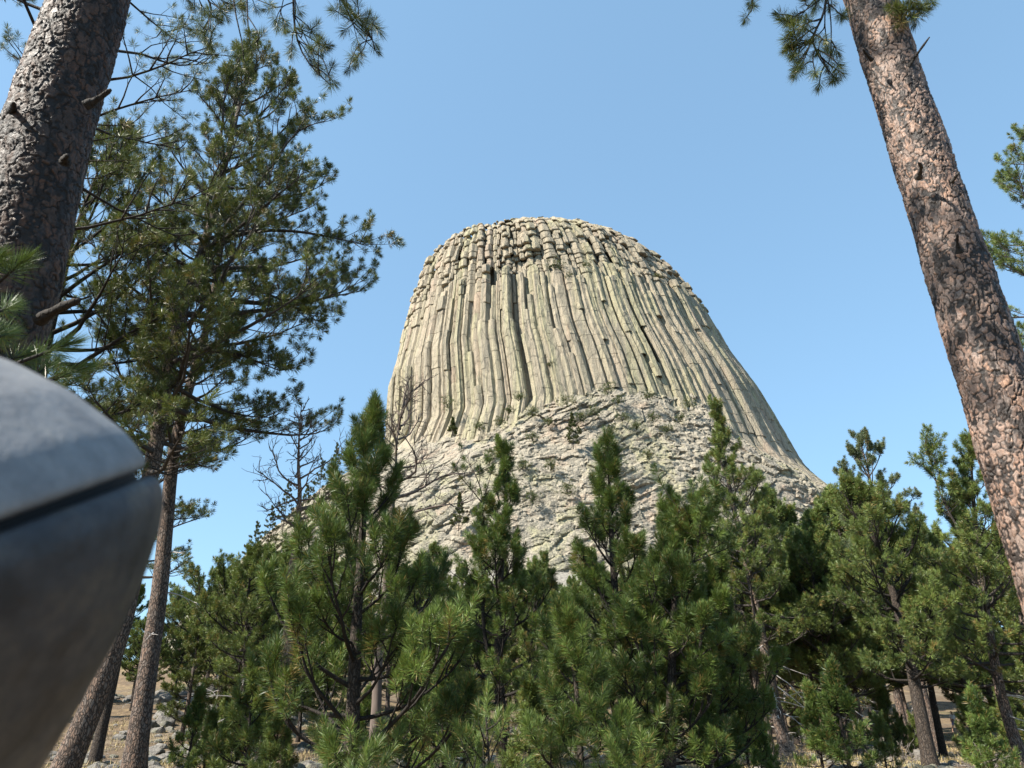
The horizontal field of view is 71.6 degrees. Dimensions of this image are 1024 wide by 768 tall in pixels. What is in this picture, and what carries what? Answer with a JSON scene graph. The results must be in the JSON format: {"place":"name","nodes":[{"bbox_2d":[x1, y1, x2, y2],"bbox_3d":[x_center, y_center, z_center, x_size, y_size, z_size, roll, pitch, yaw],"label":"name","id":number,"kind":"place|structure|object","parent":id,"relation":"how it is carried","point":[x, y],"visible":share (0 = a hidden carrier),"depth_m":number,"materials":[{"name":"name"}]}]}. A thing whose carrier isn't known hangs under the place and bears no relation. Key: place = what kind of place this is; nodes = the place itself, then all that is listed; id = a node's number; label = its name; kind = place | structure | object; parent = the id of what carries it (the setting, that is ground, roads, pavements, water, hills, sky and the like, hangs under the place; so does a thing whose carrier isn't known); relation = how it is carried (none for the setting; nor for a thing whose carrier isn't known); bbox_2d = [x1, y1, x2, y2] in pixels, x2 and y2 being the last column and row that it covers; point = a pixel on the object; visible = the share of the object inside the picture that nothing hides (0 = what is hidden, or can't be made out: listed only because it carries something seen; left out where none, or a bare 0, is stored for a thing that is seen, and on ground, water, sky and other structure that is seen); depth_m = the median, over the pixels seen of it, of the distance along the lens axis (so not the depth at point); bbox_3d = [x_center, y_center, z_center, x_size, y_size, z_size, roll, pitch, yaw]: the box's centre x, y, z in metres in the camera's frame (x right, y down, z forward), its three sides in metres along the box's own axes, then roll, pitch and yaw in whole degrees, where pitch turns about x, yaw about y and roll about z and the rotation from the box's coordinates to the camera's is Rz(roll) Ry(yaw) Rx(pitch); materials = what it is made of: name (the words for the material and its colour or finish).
{"place":"outdoors","nodes":[
{"label":"outdoors","id":0,"kind":"place"},
{"bbox_2d":[0,0,1023,661],"label":"sky","id":1,"kind":"structure","parent":0,"point":[677,128],"materials":[{"name":"blue"}]},
{"bbox_2d":[45,697,1001,767],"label":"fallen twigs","id":2,"kind":"object","parent":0,"point":[112,759],"visible":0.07,"depth_m":27.33,"materials":[{"name":"brown wood"}]},
{"bbox_2d":[43,569,1023,767],"bbox_3d":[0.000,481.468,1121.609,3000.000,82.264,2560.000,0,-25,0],"label":"ground","id":3,"kind":"structure","parent":0,"point":[121,709],"depth_m":48.59,"materials":[{"name":"soil"}]},
{"bbox_2d":[0,241,104,392],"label":"pine sapling","id":4,"kind":"object","parent":3,"relation":"on","point":[25,357],"visible":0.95,"depth_m":3.51,"materials":[{"name":"green plant"}]},
{"bbox_2d":[0,357,163,767],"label":"viewing scope","id":5,"kind":"object","parent":3,"relation":"on","point":[81,506],"visible":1,"depth_m":0.58,"materials":[{"name":"metal"}]},
{"bbox_2d":[0,0,237,258],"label":"pine tree","id":6,"kind":"object","parent":3,"relation":"on","point":[166,63],"visible":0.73,"depth_m":15.31,"materials":[{"name":"green plant"}]},
{"bbox_2d":[38,95,212,490],"bbox_3d":[-12.353,-0.251,18.993,7.499,19.870,8.096,22,-33,-39],"label":"pine tree","id":7,"kind":"object","parent":3,"relation":"on","point":[101,233],"visible":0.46,"depth_m":20.87,"materials":[{"name":"green plant"}]},
{"bbox_2d":[123,583,148,658],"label":"background pine","id":8,"kind":"object","parent":3,"relation":"on","point":[141,597],"visible":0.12,"depth_m":52.34,"materials":[{"name":"green plant"}]},
{"bbox_2d":[121,614,167,710],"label":"background pine","id":9,"kind":"object","parent":3,"relation":"on","point":[135,639],"visible":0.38,"depth_m":45.91,"materials":[{"name":"green plant"}]},
{"bbox_2d":[86,362,218,765],"bbox_3d":[-14.822,5.979,27.854,5.616,15.993,5.101,0,-25,0],"label":"pine tree","id":10,"kind":"object","parent":3,"relation":"on","point":[101,730],"visible":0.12,"depth_m":27.27,"materials":[{"name":"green plant"}]},
{"bbox_2d":[157,637,170,681],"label":"background pine","id":11,"kind":"object","parent":3,"relation":"on","point":[164,653],"visible":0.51,"depth_m":49.66,"materials":[{"name":"green plant"}]},
{"bbox_2d":[165,624,198,683],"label":"background pine","id":12,"kind":"object","parent":3,"relation":"on","point":[176,645],"visible":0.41,"depth_m":52.21,"materials":[{"name":"green plant"}]},
{"bbox_2d":[155,587,216,741],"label":"background pine","id":13,"kind":"object","parent":3,"relation":"on","point":[185,674],"visible":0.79,"depth_m":35.61,"materials":[{"name":"green plant"}]},
{"bbox_2d":[166,682,210,767],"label":"young pine","id":14,"kind":"object","parent":3,"relation":"on","point":[194,716],"visible":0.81,"depth_m":21.34,"materials":[{"name":"green plant"}]},
{"bbox_2d":[160,572,224,685],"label":"pine tree","id":15,"kind":"object","parent":3,"relation":"on","point":[171,627],"visible":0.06,"depth_m":57.98,"materials":[{"name":"green plant"}]},
{"bbox_2d":[0,0,387,371],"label":"pine tree","id":16,"kind":"object","parent":3,"relation":"on","point":[58,93],"visible":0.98,"depth_m":5.13,"materials":[{"name":"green plant"}]},
{"bbox_2d":[113,169,276,767],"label":"pine tree","id":17,"kind":"object","parent":3,"relation":"on","point":[136,752],"visible":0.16,"depth_m":22.95,"materials":[{"name":"green plant"}]},
{"bbox_2d":[184,701,226,767],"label":"young pine","id":18,"kind":"object","parent":3,"relation":"on","point":[211,718],"visible":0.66,"depth_m":18.37,"materials":[{"name":"green plant"}]},
{"bbox_2d":[199,594,240,715],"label":"background pine","id":19,"kind":"object","parent":3,"relation":"on","point":[216,684],"visible":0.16,"depth_m":38.56,"materials":[{"name":"green plant"}]},
{"bbox_2d":[202,701,244,767],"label":"young pine","id":20,"kind":"object","parent":3,"relation":"on","point":[237,756],"visible":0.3,"depth_m":18.46,"materials":[{"name":"green plant"}]},
{"bbox_2d":[165,549,283,722],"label":"pine tree","id":21,"kind":"object","parent":3,"relation":"on","point":[220,573],"visible":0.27,"depth_m":41.38,"materials":[{"name":"green plant"}]},
{"bbox_2d":[49,29,406,767],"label":"pine tree","id":22,"kind":"object","parent":3,"relation":"on","point":[283,189],"visible":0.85,"depth_m":22.46,"materials":[{"name":"green plant"}]},
{"bbox_2d":[205,647,280,767],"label":"young pine","id":23,"kind":"object","parent":3,"relation":"on","point":[249,732],"visible":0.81,"depth_m":17.52,"materials":[{"name":"green plant"}]},
{"bbox_2d":[219,578,279,686],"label":"background pine","id":24,"kind":"object","parent":3,"relation":"on","point":[225,679],"visible":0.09,"depth_m":36.28,"materials":[{"name":"green plant"}]},
{"bbox_2d":[222,591,276,721],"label":"background pine","id":25,"kind":"object","parent":3,"relation":"on","point":[236,676],"visible":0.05,"depth_m":32.48,"materials":[{"name":"green plant"}]},
{"bbox_2d":[190,539,315,722],"bbox_3d":[-12.023,11.577,32.125,5.838,9.316,5.117,0,-25,0],"label":"pine tree","id":26,"kind":"object","parent":3,"relation":"on","point":[250,616],"visible":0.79,"depth_m":31.89,"materials":[{"name":"green plant"}]},
{"bbox_2d":[260,542,280,560],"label":"background pine","id":27,"kind":"object","parent":3,"relation":"on","point":[270,550],"visible":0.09,"depth_m":118.48,"materials":[{"name":"green plant"}]},
{"bbox_2d":[246,700,299,767],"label":"young pine","id":28,"kind":"object","parent":3,"relation":"on","point":[272,730],"visible":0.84,"depth_m":15.90,"materials":[{"name":"green plant"}]},
{"bbox_2d":[267,539,307,591],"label":"background pine","id":29,"kind":"object","parent":3,"relation":"on","point":[284,560],"visible":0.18,"depth_m":107.90,"materials":[{"name":"green plant"}]},
{"bbox_2d":[278,595,315,723],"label":"background pine","id":30,"kind":"object","parent":3,"relation":"on","point":[308,703],"visible":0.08,"depth_m":32.40,"materials":[{"name":"green plant"}]},
{"bbox_2d":[243,397,352,766],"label":"dead pine","id":31,"kind":"object","parent":3,"relation":"on","point":[298,500],"visible":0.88,"depth_m":22.66,"materials":[{"name":"wood"}]},
{"bbox_2d":[292,609,323,741],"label":"background pine","id":32,"kind":"object","parent":3,"relation":"on","point":[299,723],"visible":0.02,"depth_m":34.58,"materials":[{"name":"green plant"}]},
{"bbox_2d":[294,613,345,741],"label":"background pine","id":33,"kind":"object","parent":3,"relation":"on","point":[338,644],"visible":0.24,"depth_m":33.43,"materials":[{"name":"green plant"}]},
{"bbox_2d":[319,735,393,767],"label":"pine sapling","id":34,"kind":"object","parent":3,"relation":"on","point":[381,760],"visible":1,"depth_m":6.73,"materials":[{"name":"green plant"}]},
{"bbox_2d":[253,388,482,767],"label":"pine tree","id":35,"kind":"object","parent":3,"relation":"on","point":[401,528],"visible":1,"depth_m":11.05,"materials":[{"name":"green plant"}]},
{"bbox_2d":[360,682,381,744],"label":"young pine","id":36,"kind":"object","parent":3,"relation":"on","point":[365,705],"visible":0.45,"depth_m":31.77,"materials":[{"name":"green plant"}]},
{"bbox_2d":[363,559,408,716],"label":"background pine","id":37,"kind":"object","parent":3,"relation":"on","point":[387,697],"visible":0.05,"depth_m":46.24,"materials":[{"name":"plant"}]},
{"bbox_2d":[380,656,438,767],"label":"young pine","id":38,"kind":"object","parent":3,"relation":"on","point":[416,686],"visible":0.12,"depth_m":21.22,"materials":[{"name":"green plant"}]},
{"bbox_2d":[334,372,501,767],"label":"dead tree","id":39,"kind":"object","parent":3,"relation":"on","point":[376,704],"visible":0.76,"depth_m":16.62,"materials":[{"name":"grey wood"}]},
{"bbox_2d":[385,559,451,732],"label":"background pine","id":40,"kind":"object","parent":3,"relation":"on","point":[409,603],"visible":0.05,"depth_m":36.15,"materials":[{"name":"green plant"}]},
{"bbox_2d":[424,541,458,602],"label":"background pine","id":41,"kind":"object","parent":3,"relation":"on","point":[434,547],"visible":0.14,"depth_m":112.84,"materials":[{"name":"green plant"}]},
{"bbox_2d":[408,652,478,767],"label":"young pine","id":42,"kind":"object","parent":3,"relation":"on","point":[449,744],"visible":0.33,"depth_m":16.12,"materials":[{"name":"green plant"}]},
{"bbox_2d":[435,670,489,767],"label":"young pine","id":43,"kind":"object","parent":3,"relation":"on","point":[465,758],"visible":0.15,"depth_m":19.15,"materials":[{"name":"green plant"}]},
{"bbox_2d":[452,562,478,614],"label":"background pine","id":44,"kind":"object","parent":3,"relation":"on","point":[456,578],"visible":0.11,"depth_m":95.07,"materials":[{"name":"green plant"}]},
{"bbox_2d":[445,575,510,734],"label":"background pine","id":45,"kind":"object","parent":3,"relation":"on","point":[487,618],"visible":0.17,"depth_m":31.40,"materials":[{"name":"green plant"}]},
{"bbox_2d":[438,677,537,767],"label":"pine sapling","id":46,"kind":"object","parent":3,"relation":"on","point":[491,728],"visible":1,"depth_m":7.11,"materials":[{"name":"green plant"}]},
{"bbox_2d":[417,433,575,767],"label":"pine tree","id":47,"kind":"object","parent":3,"relation":"on","point":[532,586],"visible":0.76,"depth_m":19.18,"materials":[{"name":"green plant"}]},
{"bbox_2d":[473,554,529,732],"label":"background pine","id":48,"kind":"object","parent":3,"relation":"on","point":[508,655],"visible":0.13,"depth_m":47.31,"materials":[{"name":"green plant"}]},
{"bbox_2d":[166,216,842,647],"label":"rock tower","id":49,"kind":"structure","parent":3,"relation":"on","point":[498,314],"depth_m":263.57,"materials":[{"name":"beige stone"}]},
{"bbox_2d":[257,504,282,546],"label":"pine","id":50,"kind":"object","parent":49,"relation":"on","point":[265,532],"visible":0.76,"depth_m":237.27,"materials":[{"name":"green plant"}]},
{"bbox_2d":[274,478,295,533],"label":"pine","id":51,"kind":"object","parent":49,"relation":"on","point":[287,495],"visible":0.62,"depth_m":245.10,"materials":[{"name":"green plant"}]},
{"bbox_2d":[305,457,328,500],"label":"pine","id":52,"kind":"object","parent":49,"relation":"on","point":[314,482],"visible":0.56,"depth_m":241.94,"materials":[{"name":"green plant"}]},
{"bbox_2d":[449,492,469,530],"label":"pine","id":53,"kind":"object","parent":49,"relation":"on","point":[466,519],"visible":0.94,"depth_m":211.49,"materials":[{"name":"green plant"}]},
{"bbox_2d":[566,412,581,448],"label":"pine","id":54,"kind":"object","parent":49,"relation":"on","point":[571,423],"visible":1,"depth_m":228.96,"materials":[{"name":"green plant"}]},
{"bbox_2d":[43,695,998,767],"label":"grass","id":55,"kind":"structure","parent":3,"relation":"on","point":[783,762],"depth_m":26.30,"materials":[{"name":"plant"}]},
{"bbox_2d":[495,668,558,767],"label":"young pine","id":56,"kind":"object","parent":3,"relation":"on","point":[529,684],"visible":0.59,"depth_m":15.65,"materials":[{"name":"green plant"}]},
{"bbox_2d":[50,694,1014,767],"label":"rubble","id":57,"kind":"object","parent":3,"relation":"on","point":[163,756],"visible":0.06,"depth_m":25.93,"materials":[{"name":"grey stone"}]},
{"bbox_2d":[513,563,557,683],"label":"background pine","id":58,"kind":"object","parent":3,"relation":"on","point":[523,631],"visible":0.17,"depth_m":37.81,"materials":[{"name":"green plant"}]},
{"bbox_2d":[512,555,559,666],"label":"background pine","id":59,"kind":"object","parent":3,"relation":"on","point":[535,560],"visible":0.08,"depth_m":66.02,"materials":[{"name":"green plant"}]},
{"bbox_2d":[519,584,661,767],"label":"pine tree","id":60,"kind":"object","parent":3,"relation":"on","point":[560,700],"visible":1,"depth_m":9.82,"materials":[{"name":"green plant"}]},
{"bbox_2d":[575,545,609,645],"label":"background pine","id":61,"kind":"object","parent":3,"relation":"on","point":[584,583],"visible":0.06,"depth_m":69.58,"materials":[{"name":"green plant"}]},
{"bbox_2d":[586,569,616,707],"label":"background pine","id":62,"kind":"object","parent":3,"relation":"on","point":[603,610],"visible":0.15,"depth_m":60.12,"materials":[{"name":"green plant"}]},
{"bbox_2d":[532,424,747,767],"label":"pine tree","id":63,"kind":"object","parent":3,"relation":"on","point":[630,545],"visible":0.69,"depth_m":15.31,"materials":[{"name":"green plant"}]},
{"bbox_2d":[578,461,745,767],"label":"pine tree","id":64,"kind":"object","parent":3,"relation":"on","point":[673,536],"visible":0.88,"depth_m":13.91,"materials":[{"name":"green plant"}]},
{"bbox_2d":[637,543,789,767],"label":"pine tree","id":65,"kind":"object","parent":3,"relation":"on","point":[753,705],"visible":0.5,"depth_m":15.36,"materials":[{"name":"green plant"}]},
{"bbox_2d":[680,669,751,767],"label":"young pine","id":66,"kind":"object","parent":3,"relation":"on","point":[724,759],"visible":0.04,"depth_m":16.46,"materials":[{"name":"green plant"}]},
{"bbox_2d":[707,552,798,753],"bbox_3d":[10.422,11.927,32.112,4.097,8.723,4.426,-18,-31,34],"label":"pine tree","id":67,"kind":"object","parent":3,"relation":"on","point":[771,602],"visible":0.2,"depth_m":31.76,"materials":[{"name":"green plant"}]},
{"bbox_2d":[715,526,795,689],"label":"background pine","id":68,"kind":"object","parent":3,"relation":"on","point":[780,609],"visible":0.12,"depth_m":32.62,"materials":[{"name":"green plant"}]},
{"bbox_2d":[741,717,780,767],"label":"young pine","id":69,"kind":"object","parent":3,"relation":"on","point":[757,758],"visible":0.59,"depth_m":17.72,"materials":[{"name":"green plant"}]},
{"bbox_2d":[689,394,842,756],"bbox_3d":[10.399,7.701,31.794,6.689,16.122,5.819,22,-33,-39],"label":"pine tree","id":70,"kind":"object","parent":3,"relation":"on","point":[718,454],"visible":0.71,"depth_m":31.01,"materials":[{"name":"green plant"}]},
{"bbox_2d":[728,481,815,691],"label":"background pine","id":71,"kind":"object","parent":3,"relation":"on","point":[782,513],"visible":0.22,"depth_m":58.04,"materials":[{"name":"green plant"}]},
{"bbox_2d":[759,547,807,739],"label":"background pine","id":72,"kind":"object","parent":3,"relation":"on","point":[786,706],"visible":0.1,"depth_m":40.88,"materials":[{"name":"green plant"}]},
{"bbox_2d":[788,694,808,746],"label":"young pine","id":73,"kind":"object","parent":3,"relation":"on","point":[795,729],"visible":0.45,"depth_m":44.01,"materials":[{"name":"green plant"}]},
{"bbox_2d":[774,548,825,753],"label":"background pine","id":74,"kind":"object","parent":3,"relation":"on","point":[786,676],"visible":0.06,"depth_m":34.66,"materials":[{"name":"green plant"}]},
{"bbox_2d":[774,730,826,759],"bbox_3d":[10.637,13.722,26.737,1.758,1.359,1.520,0,-25,0],"label":"bare shrub","id":75,"kind":"object","parent":3,"relation":"on","point":[793,747],"visible":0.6,"depth_m":26.60,"materials":[{"name":"grey plant"}]},
{"bbox_2d":[793,677,843,767],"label":"young pine","id":76,"kind":"object","parent":3,"relation":"on","point":[811,714],"visible":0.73,"depth_m":21.06,"materials":[{"name":"green plant"}]},
{"bbox_2d":[769,528,883,752],"bbox_3d":[14.360,11.348,32.042,4.873,9.846,5.229,0,-25,0],"label":"pine tree","id":77,"kind":"object","parent":3,"relation":"on","point":[798,553],"visible":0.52,"depth_m":32.05,"materials":[{"name":"green plant"}]},
{"bbox_2d":[783,503,879,754],"bbox_3d":[14.821,11.175,32.943,4.238,11.350,4.206,3,-24,-7],"label":"background pine","id":78,"kind":"object","parent":3,"relation":"on","point":[811,525],"visible":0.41,"depth_m":32.83,"materials":[{"name":"green plant"}]},
{"bbox_2d":[790,482,888,733],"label":"background pine","id":79,"kind":"object","parent":3,"relation":"on","point":[826,494],"visible":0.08,"depth_m":56.40,"materials":[{"name":"green plant"}]},
{"bbox_2d":[809,652,877,767],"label":"young pine","id":80,"kind":"object","parent":3,"relation":"on","point":[837,697],"visible":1,"depth_m":20.29,"materials":[{"name":"green plant"}]},
{"bbox_2d":[812,574,889,753],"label":"background pine","id":81,"kind":"object","parent":3,"relation":"on","point":[865,637],"visible":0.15,"depth_m":31.95,"materials":[{"name":"green plant"}]},
{"bbox_2d":[846,563,907,752],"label":"background pine","id":82,"kind":"object","parent":3,"relation":"on","point":[891,685],"visible":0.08,"depth_m":34.88,"materials":[{"name":"green plant"}]},
{"bbox_2d":[737,0,1023,618],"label":"pine tree","id":83,"kind":"object","parent":3,"relation":"on","point":[979,334],"visible":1,"depth_m":5.94,"materials":[{"name":"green plant"}]},
{"bbox_2d":[865,682,903,748],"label":"young pine","id":84,"kind":"object","parent":3,"relation":"on","point":[884,703],"visible":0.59,"depth_m":33.63,"materials":[{"name":"green plant"}]},
{"bbox_2d":[838,515,930,748],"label":"background pine","id":85,"kind":"object","parent":3,"relation":"on","point":[898,701],"depth_m":44.06,"materials":[{"name":"plant"}]},
{"bbox_2d":[868,709,903,767],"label":"young pine","id":86,"kind":"object","parent":3,"relation":"on","point":[878,727],"visible":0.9,"depth_m":20.73,"materials":[{"name":"green plant"}]},
{"bbox_2d":[832,426,946,751],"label":"pine tree","id":87,"kind":"object","parent":3,"relation":"on","point":[862,436],"visible":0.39,"depth_m":45.27,"materials":[{"name":"green plant"}]},
{"bbox_2d":[826,467,967,765],"bbox_3d":[13.393,7.805,25.064,4.392,10.177,5.746,-13,-28,27],"label":"pine tree","id":88,"kind":"object","parent":3,"relation":"on","point":[897,616],"visible":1,"depth_m":24.66,"materials":[{"name":"green plant"}]},
{"bbox_2d":[860,520,940,708],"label":"background pine","id":89,"kind":"object","parent":3,"relation":"on","point":[896,547],"visible":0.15,"depth_m":34.43,"materials":[{"name":"green plant"}]},
{"bbox_2d":[904,711,918,753],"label":"young pine","id":90,"kind":"object","parent":3,"relation":"on","point":[911,732],"visible":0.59,"depth_m":28.86,"materials":[{"name":"green plant"}]},
{"bbox_2d":[878,536,959,757],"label":"pine tree","id":91,"kind":"object","parent":3,"relation":"on","point":[940,739],"visible":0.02,"depth_m":34.27,"materials":[{"name":"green plant"}]},
{"bbox_2d":[903,544,991,750],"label":"background pine","id":92,"kind":"object","parent":3,"relation":"on","point":[985,678],"visible":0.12,"depth_m":33.95,"materials":[{"name":"green plant"}]},
{"bbox_2d":[893,423,1023,767],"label":"pine tree","id":93,"kind":"object","parent":3,"relation":"on","point":[966,493],"visible":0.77,"depth_m":26.14,"materials":[{"name":"green plant"}]},
{"bbox_2d":[952,692,990,753],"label":"young pine","id":94,"kind":"object","parent":3,"relation":"on","point":[962,729],"visible":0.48,"depth_m":26.88,"materials":[{"name":"green plant"}]},
{"bbox_2d":[947,543,1023,755],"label":"background pine","id":95,"kind":"object","parent":3,"relation":"on","point":[990,698],"visible":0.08,"depth_m":35.28,"materials":[{"name":"green plant"}]},
{"bbox_2d":[956,680,1021,767],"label":"young pine","id":96,"kind":"object","parent":3,"relation":"on","point":[983,726],"visible":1,"depth_m":16.64,"materials":[{"name":"green plant"}]},
{"bbox_2d":[957,527,1023,726],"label":"background pine","id":97,"kind":"object","parent":3,"relation":"on","point":[998,603],"visible":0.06,"depth_m":55.63,"materials":[{"name":"green plant"}]},
{"bbox_2d":[971,576,1023,712],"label":"background pine","id":98,"kind":"object","parent":3,"relation":"on","point":[1002,649],"visible":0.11,"depth_m":36.59,"materials":[{"name":"green plant"}]},
{"bbox_2d":[980,122,1023,349],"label":"pine tree","id":99,"kind":"object","parent":3,"relation":"on","point":[999,241],"visible":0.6,"depth_m":29.95,"materials":[{"name":"green plant"}]},
{"bbox_2d":[988,683,1023,757],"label":"young pine","id":100,"kind":"object","parent":3,"relation":"on","point":[1001,729],"visible":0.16,"depth_m":31.01,"materials":[{"name":"green plant"}]},
{"bbox_2d":[996,542,1023,716],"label":"background pine","id":101,"kind":"object","parent":3,"relation":"on","point":[1015,636],"visible":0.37,"depth_m":32.80,"materials":[{"name":"green plant"}]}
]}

